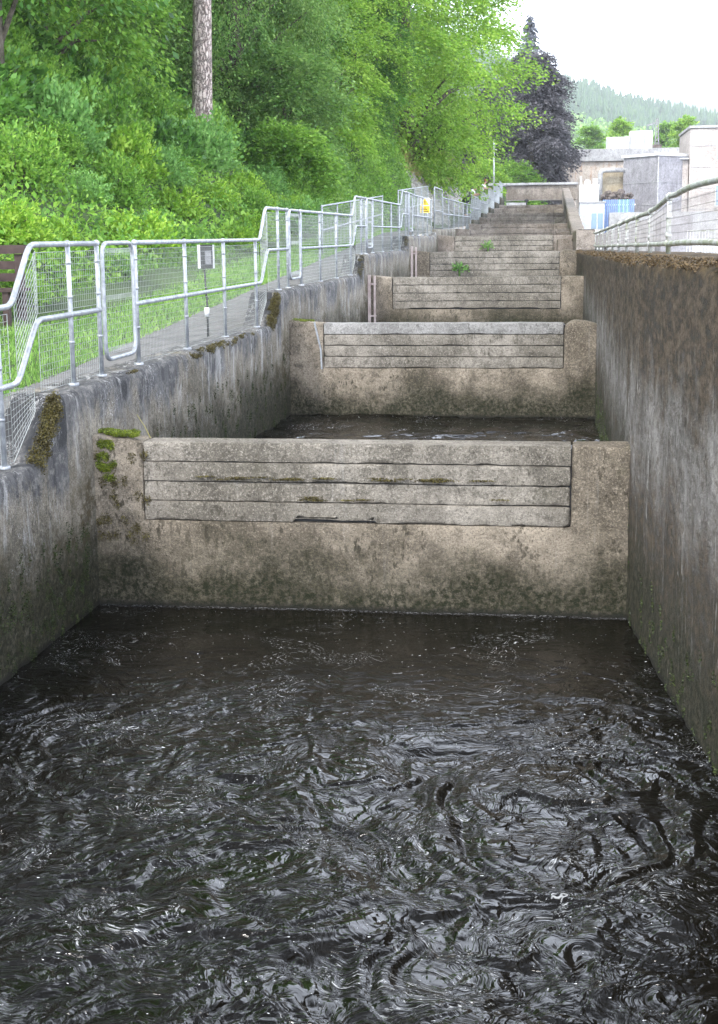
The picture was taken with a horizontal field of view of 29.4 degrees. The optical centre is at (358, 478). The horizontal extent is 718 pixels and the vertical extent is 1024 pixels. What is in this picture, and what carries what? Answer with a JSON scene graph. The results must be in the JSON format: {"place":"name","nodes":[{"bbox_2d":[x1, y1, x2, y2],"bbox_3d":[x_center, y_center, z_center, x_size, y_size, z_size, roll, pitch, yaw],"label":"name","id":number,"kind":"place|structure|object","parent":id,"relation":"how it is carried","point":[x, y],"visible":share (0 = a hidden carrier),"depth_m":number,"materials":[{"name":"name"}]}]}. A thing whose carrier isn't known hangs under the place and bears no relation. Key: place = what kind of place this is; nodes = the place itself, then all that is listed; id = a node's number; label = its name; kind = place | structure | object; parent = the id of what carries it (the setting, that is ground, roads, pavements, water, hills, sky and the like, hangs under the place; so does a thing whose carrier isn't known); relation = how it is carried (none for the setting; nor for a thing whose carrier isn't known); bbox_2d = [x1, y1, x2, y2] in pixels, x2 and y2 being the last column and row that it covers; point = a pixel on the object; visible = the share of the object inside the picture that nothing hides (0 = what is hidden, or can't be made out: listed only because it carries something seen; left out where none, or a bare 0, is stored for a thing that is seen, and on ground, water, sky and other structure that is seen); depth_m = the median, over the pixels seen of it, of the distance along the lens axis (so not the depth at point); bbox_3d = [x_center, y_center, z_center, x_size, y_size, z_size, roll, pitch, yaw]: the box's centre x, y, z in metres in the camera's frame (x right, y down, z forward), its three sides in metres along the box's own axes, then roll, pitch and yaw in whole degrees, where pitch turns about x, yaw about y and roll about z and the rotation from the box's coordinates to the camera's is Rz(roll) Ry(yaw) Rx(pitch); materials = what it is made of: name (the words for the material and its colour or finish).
{"place":"outdoors","nodes":[
{"label":"outdoors","id":0,"kind":"place"},
{"bbox_2d":[3,194,492,413],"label":"path","id":1,"kind":"structure","parent":0,"point":[143,342],"depth_m":19.44,"materials":[{"name":"concrete"}]},
{"bbox_2d":[197,245,214,336],"bbox_3d":[-1.968,-2.413,17.739,0.201,1.221,0.154,1,10,8],"label":"sign post","id":2,"kind":"object","parent":1,"relation":"on","point":[208,259],"visible":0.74,"depth_m":17.62,"materials":[{"name":"black plastic"}]},
{"bbox_2d":[0,15,510,396],"bbox_3d":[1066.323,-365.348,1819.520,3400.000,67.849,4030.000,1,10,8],"label":"ground","id":3,"kind":"structure","parent":0,"point":[86,302],"depth_m":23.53,"materials":[{"name":"plant"}]},
{"bbox_2d":[0,245,30,325],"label":"wooden bench","id":4,"kind":"object","parent":3,"relation":"on","point":[17,251],"visible":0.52,"depth_m":18.18,"materials":[{"name":"brown wood"}]},
{"bbox_2d":[0,71,34,124],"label":"rhododendron","id":5,"kind":"object","parent":3,"relation":"on","point":[8,98],"visible":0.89,"depth_m":25.35,"materials":[{"name":"green plant"}]},
{"bbox_2d":[2,7,39,63],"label":"leafy shrub","id":6,"kind":"object","parent":3,"relation":"on","point":[14,33],"visible":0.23,"depth_m":30.68,"materials":[{"name":"green plant"}]},
{"bbox_2d":[0,267,55,307],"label":"leafy shrub","id":7,"kind":"object","parent":3,"relation":"on","point":[40,290],"visible":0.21,"depth_m":19.12,"materials":[{"name":"green plant"}]},
{"bbox_2d":[4,38,54,101],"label":"leafy shrub","id":8,"kind":"object","parent":3,"relation":"on","point":[23,49],"visible":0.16,"depth_m":28.00,"materials":[{"name":"green plant"}]},
{"bbox_2d":[0,198,59,244],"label":"leafy shrub","id":9,"kind":"object","parent":3,"relation":"on","point":[11,218],"visible":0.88,"depth_m":20.09,"materials":[{"name":"green plant"}]},
{"bbox_2d":[0,45,60,112],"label":"rhododendron","id":10,"kind":"object","parent":3,"relation":"on","point":[36,70],"visible":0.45,"depth_m":27.23,"materials":[{"name":"green plant"}]},
{"bbox_2d":[4,0,66,63],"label":"rhododendron","id":11,"kind":"object","parent":3,"relation":"on","point":[43,38],"visible":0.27,"depth_m":32.54,"materials":[{"name":"green plant"}]},
{"bbox_2d":[0,117,76,197],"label":"leafy shrub","id":12,"kind":"object","parent":3,"relation":"on","point":[33,159],"visible":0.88,"depth_m":23.61,"materials":[{"name":"green plant"}]},
{"bbox_2d":[20,48,86,96],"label":"leafy shrub","id":13,"kind":"object","parent":3,"relation":"on","point":[55,66],"visible":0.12,"depth_m":30.69,"materials":[{"name":"green plant"}]},
{"bbox_2d":[0,71,116,154],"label":"leafy shrub","id":14,"kind":"object","parent":3,"relation":"on","point":[58,101],"visible":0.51,"depth_m":27.05,"materials":[{"name":"green plant"}]},
{"bbox_2d":[31,212,88,253],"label":"leafy shrub","id":15,"kind":"object","parent":3,"relation":"on","point":[60,225],"visible":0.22,"depth_m":22.14,"materials":[{"name":"green plant"}]},
{"bbox_2d":[24,115,96,167],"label":"leafy shrub","id":16,"kind":"object","parent":3,"relation":"on","point":[74,144],"visible":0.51,"depth_m":26.39,"materials":[{"name":"green plant"}]},
{"bbox_2d":[65,163,114,205],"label":"leafy shrub","id":17,"kind":"object","parent":3,"relation":"on","point":[84,178],"visible":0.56,"depth_m":25.79,"materials":[{"name":"green plant"}]},
{"bbox_2d":[0,0,187,80],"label":"sycamore tree","id":18,"kind":"object","parent":3,"relation":"on","point":[4,26],"visible":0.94,"depth_m":27.84,"materials":[{"name":"green plant"}]},
{"bbox_2d":[56,42,132,115],"bbox_3d":[-6.987,-9.555,33.370,2.792,2.062,2.668,-9,9,-38],"label":"rhododendron","id":19,"kind":"object","parent":3,"relation":"on","point":[89,67],"visible":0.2,"depth_m":33.09,"materials":[{"name":"green plant"}]},
{"bbox_2d":[3,0,192,112],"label":"sycamore tree","id":20,"kind":"object","parent":3,"relation":"on","point":[131,49],"visible":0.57,"depth_m":34.23,"materials":[{"name":"green plant"}]},
{"bbox_2d":[51,71,164,162],"bbox_3d":[-5.861,-7.836,30.149,2.851,2.159,3.252,1,10,18],"label":"leafy shrub","id":21,"kind":"object","parent":3,"relation":"on","point":[117,114],"visible":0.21,"depth_m":29.83,"materials":[{"name":"green plant"}]},
{"bbox_2d":[75,55,155,92],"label":"leafy shrub","id":22,"kind":"object","parent":3,"relation":"on","point":[109,66],"visible":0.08,"depth_m":37.31,"materials":[{"name":"green plant"}]},
{"bbox_2d":[75,148,160,210],"bbox_3d":[-4.974,-5.957,27.575,2.007,1.418,2.289,-1,10,5],"label":"leafy shrub","id":23,"kind":"object","parent":3,"relation":"on","point":[134,191],"visible":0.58,"depth_m":27.22,"materials":[{"name":"green plant"}]},
{"bbox_2d":[55,0,187,43],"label":"beech tree","id":24,"kind":"object","parent":3,"relation":"on","point":[167,33],"visible":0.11,"depth_m":40.84,"materials":[{"name":"green plant"}]},
{"bbox_2d":[99,246,145,276],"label":"leafy shrub","id":25,"kind":"object","parent":3,"relation":"on","point":[117,264],"visible":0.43,"depth_m":23.21,"materials":[{"name":"green plant"}]},
{"bbox_2d":[88,120,173,187],"bbox_3d":[-5.080,-6.910,29.280,2.349,1.661,2.444,-5,11,-37],"label":"leafy shrub","id":26,"kind":"object","parent":3,"relation":"on","point":[142,157],"visible":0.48,"depth_m":28.85,"materials":[{"name":"green plant"}]},
{"bbox_2d":[98,203,187,257],"bbox_3d":[-4.197,-4.550,25.542,2.010,1.188,1.933,-1,10,0],"label":"leafy shrub","id":27,"kind":"object","parent":3,"relation":"on","point":[159,226],"visible":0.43,"depth_m":25.28,"materials":[{"name":"green plant"}]},
{"bbox_2d":[112,75,186,127],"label":"leafy shrub","id":28,"kind":"object","parent":3,"relation":"on","point":[145,93],"visible":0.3,"depth_m":36.15,"materials":[{"name":"green plant"}]},
{"bbox_2d":[124,43,190,98],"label":"rhododendron","id":29,"kind":"object","parent":3,"relation":"on","point":[172,85],"visible":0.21,"depth_m":42.61,"materials":[{"name":"green plant"}]},
{"bbox_2d":[143,105,206,170],"bbox_3d":[-4.830,-8.280,33.701,2.044,1.781,2.140,-5,10,3],"label":"rhododendron","id":30,"kind":"object","parent":3,"relation":"on","point":[167,130],"visible":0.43,"depth_m":33.54,"materials":[{"name":"green plant"}]},
{"bbox_2d":[149,141,200,190],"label":"leafy shrub","id":31,"kind":"object","parent":3,"relation":"on","point":[172,160],"visible":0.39,"depth_m":31.40,"materials":[{"name":"green plant"}]},
{"bbox_2d":[150,181,213,219],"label":"leafy shrub","id":32,"kind":"object","parent":3,"relation":"on","point":[187,196],"visible":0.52,"depth_m":30.27,"materials":[{"name":"green plant"}]},
{"bbox_2d":[191,0,213,169],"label":"pine tree","id":33,"kind":"object","parent":3,"relation":"on","point":[202,64],"visible":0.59,"depth_m":37.82,"materials":[{"name":"brown plant"}]},
{"bbox_2d":[154,103,250,173],"bbox_3d":[-4.371,-8.674,35.654,2.841,2.134,2.965,2,17,12],"label":"leafy shrub","id":34,"kind":"object","parent":3,"relation":"on","point":[215,150],"visible":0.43,"depth_m":35.43,"materials":[{"name":"green plant"}]},
{"bbox_2d":[169,99,247,159],"bbox_3d":[-4.449,-9.922,39.048,2.683,1.971,3.060,1,10,-12],"label":"leafy shrub","id":35,"kind":"object","parent":3,"relation":"on","point":[183,111],"visible":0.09,"depth_m":38.62,"materials":[{"name":"green plant"}]},
{"bbox_2d":[0,13,421,304],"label":"undergrowth","id":36,"kind":"object","parent":3,"relation":"on","point":[390,160],"visible":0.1,"depth_m":27.35,"materials":[{"name":"green plant"}]},
{"bbox_2d":[195,177,243,209],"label":"leafy shrub","id":37,"kind":"object","parent":3,"relation":"on","point":[221,193],"visible":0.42,"depth_m":32.92,"materials":[{"name":"green plant"}]},
{"bbox_2d":[98,0,379,142],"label":"birch tree","id":38,"kind":"object","parent":3,"relation":"on","point":[234,49],"visible":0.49,"depth_m":45.10,"materials":[{"name":"green plant"}]},
{"bbox_2d":[217,225,263,251],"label":"leafy shrub","id":39,"kind":"object","parent":3,"relation":"on","point":[243,233],"visible":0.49,"depth_m":30.75,"materials":[{"name":"green plant"}]},
{"bbox_2d":[223,168,265,192],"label":"leafy shrub","id":40,"kind":"object","parent":3,"relation":"on","point":[251,176],"visible":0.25,"depth_m":37.21,"materials":[{"name":"green plant"}]},
{"bbox_2d":[233,121,269,160],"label":"rhododendron","id":41,"kind":"object","parent":3,"relation":"on","point":[245,137],"visible":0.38,"depth_m":41.82,"materials":[{"name":"green plant"}]},
{"bbox_2d":[0,197,503,685],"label":"retaining wall","id":42,"kind":"structure","parent":3,"relation":"on","point":[237,384],"depth_m":11.54,"materials":[{"name":"concrete"}]},
{"bbox_2d":[0,240,137,469],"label":"railing","id":43,"kind":"object","parent":42,"relation":"on","point":[102,313],"visible":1,"depth_m":11.14,"materials":[{"name":"metal"}]},
{"bbox_2d":[131,206,301,364],"bbox_3d":[-1.518,-2.625,17.114,0.089,1.621,8.654,1,10,8],"label":"railing","id":44,"kind":"object","parent":42,"relation":"on","point":[223,261],"visible":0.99,"depth_m":16.34,"materials":[{"name":"metal"}]},
{"bbox_2d":[299,195,372,285],"bbox_3d":[-0.320,-4.541,25.525,0.089,1.571,8.654,1,10,8],"label":"railing","id":45,"kind":"object","parent":42,"relation":"on","point":[319,238],"visible":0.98,"depth_m":25.08,"materials":[{"name":"metal"}]},
{"bbox_2d":[370,190,412,252],"bbox_3d":[0.879,-6.423,33.942,0.089,1.551,8.654,1,10,8],"label":"railing","id":46,"kind":"object","parent":42,"relation":"on","point":[400,208],"visible":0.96,"depth_m":33.96,"materials":[{"name":"metal"}]},
{"bbox_2d":[411,194,431,235],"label":"railing","id":47,"kind":"object","parent":42,"relation":"on","point":[425,221],"visible":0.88,"depth_m":41.24,"materials":[{"name":"metal"}]},
{"bbox_2d":[443,197,470,228],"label":"railing","id":48,"kind":"object","parent":42,"relation":"on","point":[448,214],"visible":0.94,"depth_m":55.11,"materials":[{"name":"metal"}]},
{"bbox_2d":[231,183,285,232],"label":"leafy shrub","id":49,"kind":"object","parent":3,"relation":"on","point":[260,199],"visible":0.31,"depth_m":34.29,"materials":[{"name":"green plant"}]},
{"bbox_2d":[238,209,281,241],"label":"leafy shrub","id":50,"kind":"object","parent":3,"relation":"on","point":[255,224],"visible":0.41,"depth_m":32.65,"materials":[{"name":"green plant"}]},
{"bbox_2d":[244,167,294,198],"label":"leafy shrub","id":51,"kind":"object","parent":3,"relation":"on","point":[278,185],"visible":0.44,"depth_m":39.45,"materials":[{"name":"green plant"}]},
{"bbox_2d":[189,0,368,110],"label":"holly tree","id":52,"kind":"object","parent":3,"relation":"on","point":[348,53],"visible":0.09,"depth_m":50.32,"materials":[{"name":"green plant"}]},
{"bbox_2d":[212,30,376,199],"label":"hazel tree","id":53,"kind":"object","parent":3,"relation":"on","point":[291,56],"visible":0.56,"depth_m":44.54,"materials":[{"name":"green plant"}]},
{"bbox_2d":[241,113,352,208],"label":"hazel tree","id":54,"kind":"object","parent":3,"relation":"on","point":[292,147],"visible":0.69,"depth_m":41.85,"materials":[{"name":"green plant"}]},
{"bbox_2d":[275,195,325,233],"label":"leafy shrub","id":55,"kind":"object","parent":3,"relation":"on","point":[288,205],"visible":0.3,"depth_m":36.86,"materials":[{"name":"green plant"}]},
{"bbox_2d":[283,168,335,207],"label":"leafy shrub","id":56,"kind":"object","parent":3,"relation":"on","point":[305,187],"visible":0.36,"depth_m":41.69,"materials":[{"name":"green plant"}]},
{"bbox_2d":[255,0,411,167],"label":"hazel tree","id":57,"kind":"object","parent":3,"relation":"on","point":[358,66],"visible":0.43,"depth_m":50.48,"materials":[{"name":"green plant"}]},
{"bbox_2d":[212,0,475,164],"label":"beech tree","id":58,"kind":"object","parent":3,"relation":"on","point":[433,38],"visible":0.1,"depth_m":57.05,"materials":[{"name":"green plant"}]},
{"bbox_2d":[321,195,382,254],"bbox_3d":[-0.061,-7.294,38.707,0.089,1.741,12.089,1,10,8],"label":"railing","id":59,"kind":"object","parent":3,"relation":"on","point":[338,218],"visible":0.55,"depth_m":36.40,"materials":[{"name":"metal"}]},
{"bbox_2d":[299,0,440,144],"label":"hazel tree","id":60,"kind":"object","parent":3,"relation":"on","point":[390,76],"visible":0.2,"depth_m":55.94,"materials":[{"name":"green plant"}]},
{"bbox_2d":[399,162,470,233],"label":"rock face","id":61,"kind":"object","parent":3,"relation":"on","point":[430,196],"visible":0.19,"depth_m":61.76},
{"bbox_2d":[314,0,560,212],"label":"beech tree","id":62,"kind":"object","parent":3,"relation":"on","point":[430,158],"visible":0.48,"depth_m":62.30,"materials":[{"name":"green plant"}]},
{"bbox_2d":[465,157,515,203],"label":"hazel tree","id":63,"kind":"object","parent":3,"relation":"on","point":[503,180],"visible":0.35,"depth_m":109.59,"materials":[{"name":"green plant"}]},
{"bbox_2d":[449,75,551,192],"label":"tree","id":64,"kind":"object","parent":3,"relation":"on","point":[479,94],"visible":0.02,"depth_m":130.26,"materials":[{"name":"green plant"}]},
{"bbox_2d":[486,154,548,204],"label":"hazel tree","id":65,"kind":"object","parent":3,"relation":"on","point":[519,172],"visible":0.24,"depth_m":121.48,"materials":[{"name":"green plant"}]},
{"bbox_2d":[516,15,541,54],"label":"spruce tree","id":66,"kind":"object","parent":3,"relation":"on","point":[531,29],"visible":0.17,"depth_m":169.36,"materials":[{"name":"grey plant"}]},
{"bbox_2d":[488,182,577,204],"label":"footbridge","id":67,"kind":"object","parent":3,"relation":"on","point":[533,191],"visible":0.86,"depth_m":104.69,"materials":[{"name":"concrete"}]},
{"bbox_2d":[481,48,590,204],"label":"copper beech","id":68,"kind":"object","parent":3,"relation":"on","point":[554,139],"visible":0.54,"depth_m":123.37,"materials":[{"name":"purple plant"}]},
{"bbox_2d":[419,147,678,235],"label":"dam wall","id":69,"kind":"structure","parent":3,"relation":"on","point":[594,162],"depth_m":134.48,"materials":[{"name":"concrete"}]},
{"bbox_2d":[606,137,629,148],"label":"roof unit","id":70,"kind":"structure","parent":69,"relation":"on","point":[617,142],"depth_m":134.69,"materials":[{"name":"white paint"}]},
{"bbox_2d":[629,130,652,147],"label":"roof unit","id":71,"kind":"structure","parent":69,"relation":"on","point":[640,139],"depth_m":134.32,"materials":[{"name":"white paint"}]},
{"bbox_2d":[573,121,606,148],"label":"round tree","id":72,"kind":"object","parent":3,"relation":"on","point":[593,132],"visible":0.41,"depth_m":215.06,"materials":[{"name":"green plant"}]},
{"bbox_2d":[578,201,605,249],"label":"white cabin","id":73,"kind":"object","parent":3,"relation":"on","point":[591,214],"visible":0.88,"depth_m":107.54,"materials":[{"name":"paint"}]},
{"bbox_2d":[603,199,635,234],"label":"blue fence","id":74,"kind":"object","parent":73,"relation":"attached to","point":[606,221],"visible":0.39,"depth_m":108.17,"materials":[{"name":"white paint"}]},
{"bbox_2d":[603,116,636,147],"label":"round tree","id":75,"kind":"object","parent":3,"relation":"on","point":[620,125],"visible":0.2,"depth_m":204.60,"materials":[{"name":"green plant"}]},
{"bbox_2d":[575,249,717,774],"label":"retaining wall","id":76,"kind":"structure","parent":3,"relation":"on","point":[653,315],"depth_m":9.15,"materials":[{"name":"concrete"}]},
{"bbox_2d":[593,176,717,253],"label":"railing","id":77,"kind":"object","parent":76,"relation":"on","point":[603,238],"visible":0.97,"depth_m":13.05,"materials":[{"name":"metal"}]},
{"bbox_2d":[621,152,688,211],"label":"grey block","id":78,"kind":"structure","parent":3,"relation":"on","point":[650,180],"depth_m":112.50,"materials":[{"name":"concrete"}]},
{"bbox_2d":[652,120,676,147],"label":"round tree","id":79,"kind":"object","parent":3,"relation":"on","point":[664,131],"visible":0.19,"depth_m":227.78,"materials":[{"name":"green plant"}]},
{"bbox_2d":[666,114,699,147],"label":"round tree","id":80,"kind":"object","parent":3,"relation":"on","point":[680,125],"visible":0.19,"depth_m":199.04,"materials":[{"name":"green plant"}]},
{"bbox_2d":[678,125,717,211],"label":"block","id":81,"kind":"structure","parent":3,"relation":"on","point":[698,144],"depth_m":112.50,"materials":[{"name":"concrete"}]},
{"bbox_2d":[0,413,717,1023],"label":"water","id":82,"kind":"structure","parent":0,"point":[232,815],"depth_m":7.24,"materials":[{"name":"liquid"}]},
{"bbox_2d":[92,427,630,617],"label":"weir wall","id":83,"kind":"structure","parent":82,"relation":"in","point":[489,527],"depth_m":11.15,"materials":[{"name":"concrete"}]},
{"bbox_2d":[289,318,596,418],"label":"weir wall","id":84,"kind":"structure","parent":82,"relation":"in","point":[498,369],"depth_m":19.56,"materials":[{"name":"concrete"}]},
{"bbox_2d":[371,275,583,323],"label":"weir wall","id":85,"kind":"structure","parent":82,"relation":"in","point":[492,299],"depth_m":27.94,"materials":[{"name":"concrete"}]},
{"bbox_2d":[413,249,576,276],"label":"weir wall","id":86,"kind":"structure","parent":82,"relation":"in","point":[514,263],"depth_m":36.32,"materials":[{"name":"concrete"}]},
{"bbox_2d":[438,235,571,251],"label":"weir wall","id":87,"kind":"structure","parent":82,"relation":"in","point":[500,243],"depth_m":44.76,"materials":[{"name":"concrete"}]},
{"bbox_2d":[456,229,569,235],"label":"weir wall","id":88,"kind":"structure","parent":82,"relation":"in","point":[502,232],"depth_m":53.18,"materials":[{"name":"grey concrete"}]},
{"bbox_2d":[469,223,566,229],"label":"weir wall","id":89,"kind":"structure","parent":82,"relation":"in","point":[505,226],"depth_m":61.64,"materials":[{"name":"grey concrete"}]},
{"bbox_2d":[479,217,565,223],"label":"weir wall","id":90,"kind":"structure","parent":82,"relation":"in","point":[534,220],"depth_m":70.03,"materials":[{"name":"grey concrete"}]},
{"bbox_2d":[487,213,563,217],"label":"weir wall","id":91,"kind":"structure","parent":82,"relation":"in","point":[509,215],"depth_m":78.48,"materials":[{"name":"grey concrete"}]},
{"bbox_2d":[562,188,594,250],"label":"retaining wall","id":92,"kind":"structure","parent":82,"relation":"on","point":[583,238],"depth_m":50.43,"materials":[{"name":"concrete"}]},
{"bbox_2d":[494,208,562,212],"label":"weir wall","id":93,"kind":"structure","parent":92,"relation":"attached to","point":[531,210],"depth_m":86.86,"materials":[{"name":"grey concrete"}]},
{"bbox_2d":[262,10,703,124],"bbox_3d":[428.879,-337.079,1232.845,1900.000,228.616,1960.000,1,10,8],"label":"hills","id":94,"kind":"structure","parent":0,"point":[567,106],"depth_m":893.37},
{"bbox_2d":[365,17,717,140],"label":"conifer forest","id":95,"kind":"object","parent":94,"relation":"on","point":[594,100],"visible":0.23,"depth_m":971.90,"materials":[{"name":"plant"}]},
{"bbox_2d":[452,99,678,149],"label":"broadleaf wood","id":96,"kind":"object","parent":94,"relation":"on","point":[605,126],"visible":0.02,"depth_m":730.46,"materials":[{"name":"plant"}]},
{"bbox_2d":[412,0,717,102],"label":"sky","id":97,"kind":"structure","parent":0,"point":[667,49],"materials":[{"name":"white"}]},
{"bbox_2d":[579,176,598,201],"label":"white cabin","id":98,"kind":"object","parent":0,"point":[588,192],"visible":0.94,"depth_m":113.11,"materials":[{"name":"paint"}]},
{"bbox_2d":[600,189,633,249],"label":"rubble bank","id":99,"kind":"structure","parent":0,"point":[619,194],"depth_m":111.64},
{"bbox_2d":[602,172,622,193],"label":"ochre block","id":100,"kind":"structure","parent":99,"relation":"on","point":[612,181],"depth_m":115.57,"materials":[{"name":"concrete"}]},
{"bbox_2d":[609,211,717,252],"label":"wall","id":101,"kind":"structure","parent":0,"point":[615,217],"depth_m":104.03,"materials":[{"name":"concrete"}]},
{"bbox_2d":[654,216,692,251],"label":"building","id":102,"kind":"structure","parent":0,"point":[678,248],"depth_m":96.36,"materials":[{"name":"grey concrete"}]},
{"bbox_2d":[664,96,717,112],"bbox_3d":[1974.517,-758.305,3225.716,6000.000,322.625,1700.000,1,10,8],"label":"hills","id":103,"kind":"structure","parent":0,"point":[708,103],"depth_m":3197.94,"materials":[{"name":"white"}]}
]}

